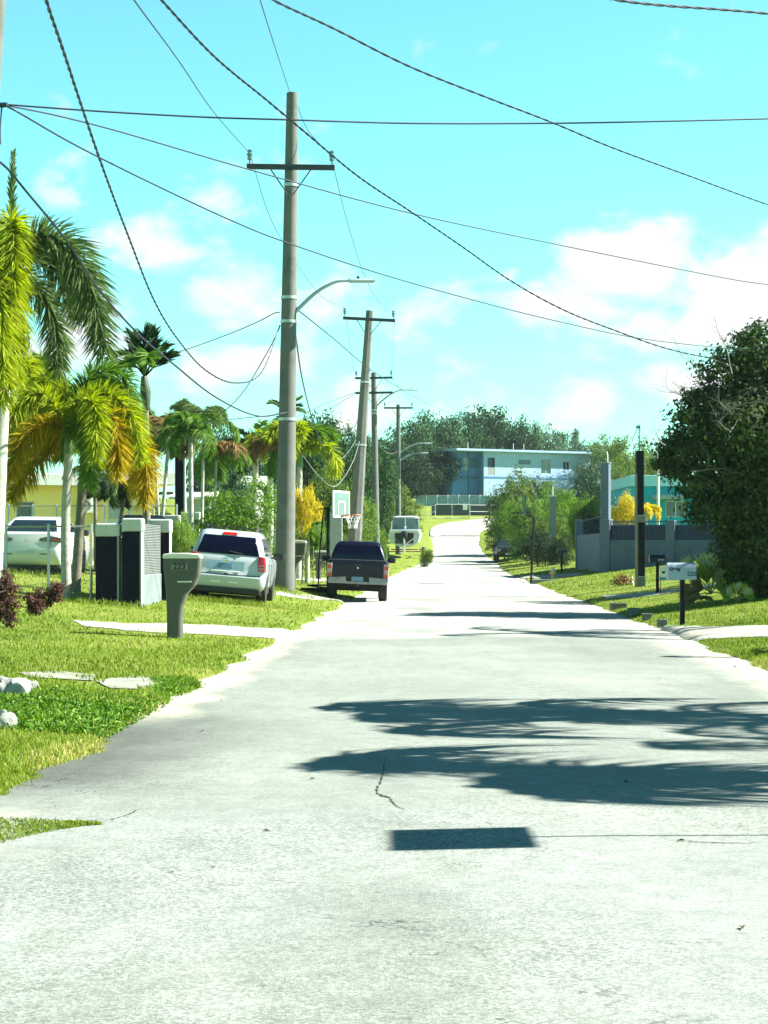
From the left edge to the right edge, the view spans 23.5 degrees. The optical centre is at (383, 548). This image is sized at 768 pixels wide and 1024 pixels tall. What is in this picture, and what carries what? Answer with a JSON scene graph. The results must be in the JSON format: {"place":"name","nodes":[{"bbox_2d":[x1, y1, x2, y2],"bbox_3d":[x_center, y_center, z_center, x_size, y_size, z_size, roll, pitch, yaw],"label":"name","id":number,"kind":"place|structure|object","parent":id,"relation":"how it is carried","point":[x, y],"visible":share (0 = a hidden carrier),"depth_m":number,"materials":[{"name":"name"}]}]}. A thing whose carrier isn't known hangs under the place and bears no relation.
{"place":"outdoors","nodes":[
{"label":"outdoors","id":0,"kind":"place"},
{"bbox_2d":[74,620,293,638],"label":"driveway","id":1,"kind":"structure","parent":0,"point":[275,633],"depth_m":31.23,"materials":[{"name":"concrete"}]},
{"bbox_2d":[0,535,767,1023],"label":"road","id":2,"kind":"structure","parent":0,"point":[524,855],"depth_m":9.60,"materials":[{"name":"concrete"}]},
{"bbox_2d":[0,816,103,842],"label":"grass tongue","id":3,"kind":"object","parent":2,"relation":"on","point":[34,824],"depth_m":9.99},
{"bbox_2d":[321,541,395,600],"bbox_3d":[-0.767,0.628,54.685,2.250,1.704,5.450,2,0,0],"label":"pickup truck","id":4,"kind":"object","parent":2,"relation":"on","point":[357,565],"visible":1,"depth_m":52.40,"materials":[{"name":"black paint"}]},
{"bbox_2d":[0,498,767,795],"bbox_3d":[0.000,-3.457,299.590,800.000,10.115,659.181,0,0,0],"label":"ground","id":5,"kind":"structure","parent":0,"point":[428,523],"depth_m":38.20,"materials":[{"name":"plant"}]},
{"bbox_2d":[0,0,7,144],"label":"power pole","id":6,"kind":"object","parent":5,"relation":"on","point":[2,18],"visible":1,"depth_m":26.96,"materials":[{"name":"concrete"}]},
{"bbox_2d":[0,161,286,416],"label":"power cable","id":7,"kind":"object","parent":6,"relation":"attached to","point":[70,246],"visible":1,"depth_m":33.42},
{"bbox_2d":[7,106,731,349],"bbox_3d":[3.281,-6.185,44.066,2.577,0.614,38.516,0,0,31],"label":"power cable","id":8,"kind":"object","parent":6,"relation":"attached to","point":[30,119],"visible":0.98,"depth_m":36.88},
{"bbox_2d":[8,104,767,123],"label":"power cable","id":9,"kind":"object","parent":6,"relation":"attached to","point":[377,122],"visible":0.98,"depth_m":28.53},
{"bbox_2d":[8,105,767,284],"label":"power cable","id":10,"kind":"object","parent":6,"relation":"attached to","point":[358,199],"visible":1,"depth_m":35.16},
{"bbox_2d":[0,567,24,627],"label":"purple shrub","id":11,"kind":"object","parent":5,"relation":"on","point":[6,604],"visible":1,"depth_m":28.74,"materials":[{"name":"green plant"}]},
{"bbox_2d":[0,676,30,693],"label":"rock","id":12,"kind":"object","parent":5,"relation":"on","point":[21,685],"visible":0.59,"depth_m":17.41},
{"bbox_2d":[22,591,45,615],"bbox_3d":[-6.105,1.028,32.164,0.441,0.579,0.472,0,0,0],"label":"purple shrub","id":13,"kind":"object","parent":5,"relation":"on","point":[37,606],"visible":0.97,"depth_m":32.08,"materials":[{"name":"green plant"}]},
{"bbox_2d":[6,347,79,493],"bbox_3d":[-8.186,-2.122,44.045,2.664,5.663,2.775,0,0,-43],"label":"palm tree","id":14,"kind":"object","parent":5,"relation":"on","point":[35,364],"visible":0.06,"depth_m":43.14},
{"bbox_2d":[3,517,88,572],"bbox_3d":[-8.944,-0.095,48.285,2.200,1.470,4.550,1,0,0],"label":"parked sedan","id":15,"kind":"object","parent":5,"relation":"on","point":[24,534],"visible":0.49,"depth_m":46.12,"materials":[{"name":"white paint"}]},
{"bbox_2d":[23,580,70,608],"bbox_3d":[-6.206,0.921,34.172,0.855,0.693,0.744,0,0,0],"label":"purple shrub","id":16,"kind":"object","parent":5,"relation":"on","point":[57,588],"visible":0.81,"depth_m":34.00,"materials":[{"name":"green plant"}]},
{"bbox_2d":[3,524,92,599],"bbox_3d":[-7.835,0.319,38.200,3.590,1.673,0.060,0,0,0],"label":"chain link fence","id":17,"kind":"object","parent":5,"relation":"on","point":[48,526],"visible":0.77,"depth_m":38.19,"materials":[{"name":"metal"}]},
{"bbox_2d":[19,671,95,679],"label":"footpath","id":18,"kind":"structure","parent":5,"relation":"on","point":[67,675],"depth_m":20.05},
{"bbox_2d":[0,147,125,585],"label":"palm tree","id":19,"kind":"object","parent":5,"relation":"on","point":[42,246],"visible":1,"depth_m":35.33,"materials":[{"name":"plant"}]},
{"bbox_2d":[6,357,164,598],"bbox_3d":[-6.288,-1.485,38.183,3.502,5.212,4.134,0,0,0],"label":"palm tree","id":20,"kind":"object","parent":5,"relation":"on","point":[96,415],"visible":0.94,"depth_m":37.33,"materials":[{"name":"plant"}]},
{"bbox_2d":[61,466,117,570],"bbox_3d":[-8.316,-0.800,52.072,1.603,3.116,1.078,0,0,0],"label":"palm tree","id":21,"kind":"object","parent":5,"relation":"on","point":[104,493],"visible":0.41,"depth_m":51.95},
{"bbox_2d":[5,471,174,565],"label":"yellow house","id":22,"kind":"structure","parent":5,"relation":"on","point":[50,493],"depth_m":74.98,"materials":[{"name":"paint"}]},
{"bbox_2d":[5,504,177,560],"bbox_3d":[-9.381,-0.439,57.000,5.998,1.882,0.060,0,0,0],"label":"chain link fence","id":23,"kind":"object","parent":5,"relation":"on","point":[57,505],"visible":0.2,"depth_m":56.98,"materials":[{"name":"metal"}]},
{"bbox_2d":[29,372,154,592],"bbox_3d":[-6.395,-1.537,41.114,2.961,5.187,3.389,0,0,0],"label":"palm tree","id":24,"kind":"object","parent":5,"relation":"on","point":[80,518],"visible":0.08,"depth_m":40.42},
{"bbox_2d":[0,674,206,738],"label":"grass clump","id":25,"kind":"object","parent":5,"relation":"on","point":[28,706],"visible":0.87,"depth_m":16.26,"materials":[{"name":"plant"}]},
{"bbox_2d":[95,523,122,604],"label":"gate pillar","id":26,"kind":"structure","parent":5,"relation":"on","point":[109,562],"depth_m":37.03,"materials":[{"name":"black paint"}]},
{"bbox_2d":[100,480,154,520],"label":"palm tree","id":27,"kind":"object","parent":5,"relation":"on","point":[122,495],"visible":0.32,"depth_m":53.65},
{"bbox_2d":[96,676,160,688],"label":"footpath","id":28,"kind":"structure","parent":5,"relation":"on","point":[128,682],"depth_m":19.67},
{"bbox_2d":[122,518,144,606],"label":"gate pillar","id":29,"kind":"structure","parent":5,"relation":"on","point":[133,529],"depth_m":36.98,"materials":[{"name":"black paint"}]},
{"bbox_2d":[105,321,182,523],"bbox_3d":[-6.000,-2.337,45.687,2.557,6.783,1.824,0,0,44],"label":"palm tree","id":30,"kind":"object","parent":5,"relation":"on","point":[144,355],"visible":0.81,"depth_m":45.78,"materials":[{"name":"plant"}]},
{"bbox_2d":[144,524,160,605],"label":"screen wall","id":31,"kind":"structure","parent":5,"relation":"on","point":[152,568],"depth_m":38.86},
{"bbox_2d":[149,519,172,600],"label":"gate pillar","id":32,"kind":"structure","parent":5,"relation":"on","point":[166,525],"depth_m":40.37,"materials":[{"name":"white paint"}]},
{"bbox_2d":[3,567,327,616],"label":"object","id":33,"kind":"object","parent":5,"relation":"on","point":[227,600],"visible":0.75,"depth_m":41.77,"materials":[{"name":"green plant"}]},
{"bbox_2d":[140,415,195,515],"bbox_3d":[-7.036,-1.725,59.941,1.968,5.282,2.177,0,0,-26],"label":"palm tree","id":34,"kind":"object","parent":5,"relation":"on","point":[160,428],"visible":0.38,"depth_m":59.95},
{"bbox_2d":[165,509,194,552],"bbox_3d":[-5.091,0.182,45.011,0.980,2.316,0.967,0,0,43],"label":"garden shrub","id":35,"kind":"object","parent":5,"relation":"on","point":[179,540],"visible":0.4,"depth_m":44.90,"materials":[{"name":"green plant"}]},
{"bbox_2d":[175,451,185,531],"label":"tall column","id":36,"kind":"structure","parent":5,"relation":"on","point":[180,483],"depth_m":64.00,"materials":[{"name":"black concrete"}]},
{"bbox_2d":[162,553,202,638],"bbox_3d":[-3.139,0.779,28.750,0.594,1.432,0.371,0,0,0],"label":"post mailbox","id":37,"kind":"object","parent":5,"relation":"on","point":[182,573],"visible":0.99,"depth_m":28.58,"materials":[{"name":"grey plastic"}]},
{"bbox_2d":[158,411,223,541],"bbox_3d":[-6.097,-1.637,58.021,2.166,5.338,2.385,0,0,0],"label":"palm tree","id":38,"kind":"object","parent":5,"relation":"on","point":[185,420],"visible":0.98,"depth_m":57.80,"materials":[{"name":"plant"}]},
{"bbox_2d":[168,401,240,532],"bbox_3d":[-6.014,-1.929,61.066,2.442,5.968,2.198,0,0,29],"label":"palm tree","id":39,"kind":"object","parent":5,"relation":"on","point":[181,406],"visible":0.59,"depth_m":60.95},
{"bbox_2d":[204,482,233,528],"bbox_3d":[-5.630,-0.440,64.036,1.587,3.752,1.594,0,0,0],"label":"garden shrub","id":40,"kind":"object","parent":5,"relation":"on","point":[207,506],"visible":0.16,"depth_m":63.74,"materials":[{"name":"green plant"}]},
{"bbox_2d":[187,440,251,506],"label":"palm tree","id":41,"kind":"object","parent":5,"relation":"on","point":[235,452],"visible":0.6,"depth_m":69.93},
{"bbox_2d":[186,425,265,518],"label":"leafy tree","id":42,"kind":"object","parent":5,"relation":"on","point":[234,482],"visible":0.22,"depth_m":95.48,"materials":[{"name":"green plant"}]},
{"bbox_2d":[194,472,276,555],"bbox_3d":[-4.580,-0.462,58.044,3.491,4.070,3.606,0,0,0],"label":"garden shrub","id":43,"kind":"object","parent":5,"relation":"on","point":[228,517],"visible":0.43,"depth_m":57.66,"materials":[{"name":"green plant"}]},
{"bbox_2d":[189,524,284,604],"bbox_3d":[-3.606,0.359,44.398,2.340,1.770,4.404,5,0,0],"label":"parked suv","id":44,"kind":"object","parent":5,"relation":"on","point":[243,563],"visible":0.81,"depth_m":42.35,"materials":[{"name":"paint"}]},
{"bbox_2d":[223,419,276,527],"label":"palm tree","id":45,"kind":"object","parent":5,"relation":"on","point":[242,441],"visible":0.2,"depth_m":83.52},
{"bbox_2d":[241,428,312,556],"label":"palm tree","id":46,"kind":"object","parent":5,"relation":"on","point":[257,432],"visible":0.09,"depth_m":79.87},
{"bbox_2d":[244,418,344,578],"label":"palm tree","id":47,"kind":"object","parent":5,"relation":"on","point":[307,438],"visible":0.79,"depth_m":73.48,"materials":[{"name":"plant"}]},
{"bbox_2d":[273,413,339,563],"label":"leafy tree","id":48,"kind":"object","parent":5,"relation":"on","point":[307,471],"visible":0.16,"depth_m":119.43,"materials":[{"name":"green plant"}]},
{"bbox_2d":[295,483,318,583],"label":"garden shrub","id":49,"kind":"object","parent":5,"relation":"on","point":[305,514],"visible":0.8,"depth_m":65.80,"materials":[{"name":"yellow plant"}]},
{"bbox_2d":[295,519,325,583],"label":"palm tree","id":50,"kind":"object","parent":5,"relation":"on","point":[314,533],"visible":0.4,"depth_m":67.84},
{"bbox_2d":[247,92,375,591],"bbox_3d":[-1.968,-5.516,49.985,3.488,13.696,0.579,0,0,0],"label":"power pole","id":51,"kind":"object","parent":5,"relation":"on","point":[285,509],"visible":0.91,"depth_m":49.82,"materials":[{"name":"concrete"}]},
{"bbox_2d":[45,0,280,383],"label":"power cable","id":52,"kind":"object","parent":51,"relation":"attached to","point":[54,25],"visible":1,"depth_m":27.23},
{"bbox_2d":[300,490,361,592],"bbox_3d":[-1.665,-0.215,57.500,1.953,3.189,1.220,0,0,0],"label":"basketball hoop","id":53,"kind":"object","parent":5,"relation":"on","point":[340,503],"visible":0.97,"depth_m":57.45,"materials":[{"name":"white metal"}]},
{"bbox_2d":[330,510,341,558],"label":"gate pillar","id":54,"kind":"structure","parent":5,"relation":"on","point":[335,530],"depth_m":66.00,"materials":[{"name":"white paint"}]},
{"bbox_2d":[304,406,368,539],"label":"leafy tree","id":55,"kind":"object","parent":5,"relation":"on","point":[342,445],"visible":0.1,"depth_m":127.99,"materials":[{"name":"green plant"}]},
{"bbox_2d":[303,460,383,570],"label":"leafy tree","id":56,"kind":"object","parent":5,"relation":"on","point":[324,495],"visible":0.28,"depth_m":103.51,"materials":[{"name":"green plant"}]},
{"bbox_2d":[336,419,381,517],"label":"leafy tree","id":57,"kind":"object","parent":5,"relation":"on","point":[368,486],"visible":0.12,"depth_m":139.17,"materials":[{"name":"green plant"}]},
{"bbox_2d":[343,308,394,540],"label":"power pole","id":58,"kind":"object","parent":5,"relation":"on","point":[357,501],"visible":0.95,"depth_m":84.81,"materials":[{"name":"concrete"}]},
{"bbox_2d":[362,497,380,541],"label":"leafy tree","id":59,"kind":"object","parent":5,"relation":"on","point":[371,514],"visible":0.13,"depth_m":109.89,"materials":[{"name":"green plant"}]},
{"bbox_2d":[355,434,400,537],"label":"leafy tree","id":60,"kind":"object","parent":5,"relation":"on","point":[389,483],"visible":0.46,"depth_m":149.22,"materials":[{"name":"green plant"}]},
{"bbox_2d":[355,370,417,542],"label":"power pole","id":61,"kind":"object","parent":5,"relation":"on","point":[375,480],"visible":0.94,"depth_m":117.82,"materials":[{"name":"concrete"}]},
{"bbox_2d":[369,428,421,481],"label":"leafy tree","id":62,"kind":"object","parent":5,"relation":"on","point":[381,441],"visible":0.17,"depth_m":233.70,"materials":[{"name":"green plant"}]},
{"bbox_2d":[381,485,424,541],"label":"leafy tree","id":63,"kind":"object","parent":5,"relation":"on","point":[407,509],"visible":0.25,"depth_m":170.82,"materials":[{"name":"green plant"}]},
{"bbox_2d":[386,546,425,556],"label":"boat trailer","id":64,"kind":"object","parent":5,"relation":"on","point":[423,547],"visible":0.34,"depth_m":146.22,"materials":[{"name":"metal"}]},
{"bbox_2d":[389,516,420,552],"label":"motor boat","id":65,"kind":"object","parent":64,"relation":"on","point":[404,532],"visible":1,"depth_m":144.27,"materials":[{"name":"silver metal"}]},
{"bbox_2d":[384,402,432,554],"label":"power pole","id":66,"kind":"object","parent":5,"relation":"on","point":[398,457],"visible":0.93,"depth_m":151.84,"materials":[{"name":"concrete"}]},
{"bbox_2d":[383,409,437,497],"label":"leafy tree","id":67,"kind":"object","parent":5,"relation":"on","point":[414,437],"visible":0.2,"depth_m":259.76,"materials":[{"name":"green plant"}]},
{"bbox_2d":[382,444,446,501],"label":"leafy tree","id":68,"kind":"object","parent":5,"relation":"on","point":[417,474],"visible":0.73,"depth_m":223.49,"materials":[{"name":"green plant"}]},
{"bbox_2d":[403,441,466,497],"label":"leafy tree","id":69,"kind":"object","parent":5,"relation":"on","point":[434,456],"visible":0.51,"depth_m":235.41,"materials":[{"name":"green plant"}]},
{"bbox_2d":[406,409,469,494],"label":"leafy tree","id":70,"kind":"object","parent":5,"relation":"on","point":[447,434],"visible":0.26,"depth_m":272.81,"materials":[{"name":"green plant"}]},
{"bbox_2d":[415,495,501,505],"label":"railing fence","id":71,"kind":"object","parent":5,"relation":"on","point":[426,500],"visible":0.46,"depth_m":224.02,"materials":[{"name":"metal"}]},
{"bbox_2d":[430,519,493,535],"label":"road bend","id":72,"kind":"object","parent":5,"relation":"on","point":[469,527],"visible":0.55,"depth_m":196.84,"materials":[{"name":"concrete"}]},
{"bbox_2d":[432,504,493,514],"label":"retaining wall","id":73,"kind":"structure","parent":5,"relation":"on","point":[446,510],"depth_m":218.60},
{"bbox_2d":[434,408,508,449],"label":"leafy tree","id":74,"kind":"object","parent":5,"relation":"on","point":[474,438],"visible":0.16,"depth_m":278.41,"materials":[{"name":"green plant"}]},
{"bbox_2d":[460,402,531,448],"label":"leafy tree","id":75,"kind":"object","parent":5,"relation":"on","point":[491,424],"visible":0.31,"depth_m":287.29,"materials":[{"name":"green plant"}]},
{"bbox_2d":[483,499,520,560],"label":"roadside bush","id":76,"kind":"object","parent":5,"relation":"on","point":[499,532],"visible":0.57,"depth_m":139.56,"materials":[{"name":"green plant"}]},
{"bbox_2d":[492,539,515,560],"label":"pickup truck","id":77,"kind":"object","parent":5,"relation":"on","point":[501,546],"visible":0.59,"depth_m":137.57,"materials":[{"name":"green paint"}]},
{"bbox_2d":[428,443,592,494],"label":"blue house","id":78,"kind":"structure","parent":5,"relation":"on","point":[482,469],"depth_m":237.39,"materials":[{"name":"paint"}]},
{"bbox_2d":[481,463,541,536],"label":"roadside bush","id":79,"kind":"object","parent":5,"relation":"on","point":[508,495],"visible":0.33,"depth_m":151.71,"materials":[{"name":"green plant"}]},
{"bbox_2d":[492,413,554,450],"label":"leafy tree","id":80,"kind":"object","parent":5,"relation":"on","point":[532,442],"visible":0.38,"depth_m":283.99,"materials":[{"name":"green plant"}]},
{"bbox_2d":[501,494,547,561],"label":"roadside bush","id":81,"kind":"object","parent":5,"relation":"on","point":[519,522],"visible":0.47,"depth_m":133.35,"materials":[{"name":"green plant"}]},
{"bbox_2d":[514,495,556,583],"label":"basketball hoop","id":82,"kind":"object","parent":5,"relation":"on","point":[532,581],"visible":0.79,"depth_m":79.61,"materials":[{"name":"black metal"}]},
{"bbox_2d":[509,528,571,566],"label":"roadside bush","id":83,"kind":"object","parent":5,"relation":"on","point":[540,543],"visible":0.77,"depth_m":117.56,"materials":[{"name":"green plant"}]},
{"bbox_2d":[521,469,562,514],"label":"roadside bush","id":84,"kind":"object","parent":5,"relation":"on","point":[534,484],"visible":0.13,"depth_m":154.36,"materials":[{"name":"green plant"}]},
{"bbox_2d":[526,419,573,450],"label":"leafy tree","id":85,"kind":"object","parent":5,"relation":"on","point":[557,445],"visible":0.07,"depth_m":289.93,"materials":[{"name":"green plant"}]},
{"bbox_2d":[526,506,574,558],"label":"roadside bush","id":86,"kind":"object","parent":5,"relation":"on","point":[542,526],"visible":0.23,"depth_m":123.60,"materials":[{"name":"green plant"}]},
{"bbox_2d":[549,486,556,564],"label":"gate pillar","id":87,"kind":"structure","parent":5,"relation":"on","point":[552,514],"depth_m":118.00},
{"bbox_2d":[531,480,579,513],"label":"roadside bush","id":88,"kind":"object","parent":5,"relation":"on","point":[545,500],"visible":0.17,"depth_m":141.82,"materials":[{"name":"green plant"}]},
{"bbox_2d":[544,532,574,565],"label":"roadside bush","id":89,"kind":"object","parent":5,"relation":"on","point":[556,545],"visible":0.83,"depth_m":111.81,"materials":[{"name":"green plant"}]},
{"bbox_2d":[542,488,584,554],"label":"roadside bush","id":90,"kind":"object","parent":5,"relation":"on","point":[564,507],"visible":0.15,"depth_m":127.38,"materials":[{"name":"green plant"}]},
{"bbox_2d":[564,491,599,551],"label":"roadside bush","id":91,"kind":"object","parent":5,"relation":"on","point":[575,512],"visible":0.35,"depth_m":101.69,"materials":[{"name":"green plant"}]},
{"bbox_2d":[575,516,600,571],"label":"boundary wall","id":92,"kind":"structure","parent":5,"relation":"on","point":[587,551],"depth_m":90.64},
{"bbox_2d":[566,453,618,518],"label":"leafy tree","id":93,"kind":"object","parent":5,"relation":"on","point":[588,479],"visible":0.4,"depth_m":174.12,"materials":[{"name":"green plant"}]},
{"bbox_2d":[581,431,629,473],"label":"leafy tree","id":94,"kind":"object","parent":5,"relation":"on","point":[597,447],"visible":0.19,"depth_m":239.39,"materials":[{"name":"green plant"}]},
{"bbox_2d":[594,451,634,522],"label":"leafy tree","id":95,"kind":"object","parent":5,"relation":"on","point":[619,475],"visible":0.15,"depth_m":150.15,"materials":[{"name":"green plant"}]},
{"bbox_2d":[611,489,634,524],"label":"garden shrub","id":96,"kind":"object","parent":5,"relation":"on","point":[624,504],"visible":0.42,"depth_m":83.92,"materials":[{"name":"yellow plant"}]},
{"bbox_2d":[606,433,660,476],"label":"leafy tree","id":97,"kind":"object","parent":5,"relation":"on","point":[624,447],"visible":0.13,"depth_m":199.66,"materials":[{"name":"green plant"}]},
{"bbox_2d":[632,425,655,586],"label":"tall column","id":98,"kind":"structure","parent":5,"relation":"on","point":[640,518],"depth_m":57.85,"materials":[{"name":"metal"}]},
{"bbox_2d":[611,475,713,524],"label":"turquoise house","id":99,"kind":"structure","parent":5,"relation":"on","point":[668,504],"depth_m":96.00,"materials":[{"name":"paint"}]},
{"bbox_2d":[599,452,738,572],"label":"boundary wall","id":100,"kind":"structure","parent":5,"relation":"on","point":[672,541],"depth_m":80.93,"materials":[{"name":"concrete"}]},
{"bbox_2d":[666,563,695,624],"bbox_3d":[5.547,0.891,34.392,0.526,1.265,0.255,0,0,0],"label":"post mailbox","id":101,"kind":"object","parent":5,"relation":"on","point":[682,572],"visible":0.98,"depth_m":34.29,"materials":[{"name":"white metal"}]},
{"bbox_2d":[645,314,767,601],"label":"tree","id":102,"kind":"object","parent":5,"relation":"on","point":[713,416],"visible":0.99,"depth_m":41.28,"materials":[{"name":"green plant"}]},
{"bbox_2d":[676,550,743,605],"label":"fan palm","id":103,"kind":"object","parent":5,"relation":"on","point":[692,593],"visible":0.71,"depth_m":41.90,"materials":[{"name":"green plant"}]},
{"bbox_2d":[720,582,754,601],"bbox_3d":[7.750,0.938,40.328,0.789,0.479,0.268,0,0,0],"label":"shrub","id":104,"kind":"object","parent":5,"relation":"on","point":[743,588],"visible":1,"depth_m":40.34,"materials":[{"name":"green plant"}]},
{"bbox_2d":[0,0,767,497],"label":"sky","id":105,"kind":"structure","parent":0,"point":[210,276],"materials":[{"name":"blue"}]},
{"bbox_2d":[160,0,708,358],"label":"power cable","id":106,"kind":"object","parent":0,"point":[232,72],"visible":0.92,"depth_m":30.89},
{"bbox_2d":[272,0,767,204],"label":"power cable","id":107,"kind":"object","parent":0,"point":[370,47],"visible":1,"depth_m":23.87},
{"bbox_2d":[500,555,767,670],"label":"grass","id":108,"kind":"structure","parent":0,"point":[763,657],"depth_m":39.02,"materials":[{"name":"plant"}]},
{"bbox_2d":[614,0,767,14],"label":"power cable","id":109,"kind":"object","parent":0,"point":[684,6],"visible":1,"depth_m":17.40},
{"bbox_2d":[658,625,767,640],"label":"driveway","id":110,"kind":"structure","parent":0,"point":[696,633],"depth_m":31.29,"materials":[{"name":"concrete"}]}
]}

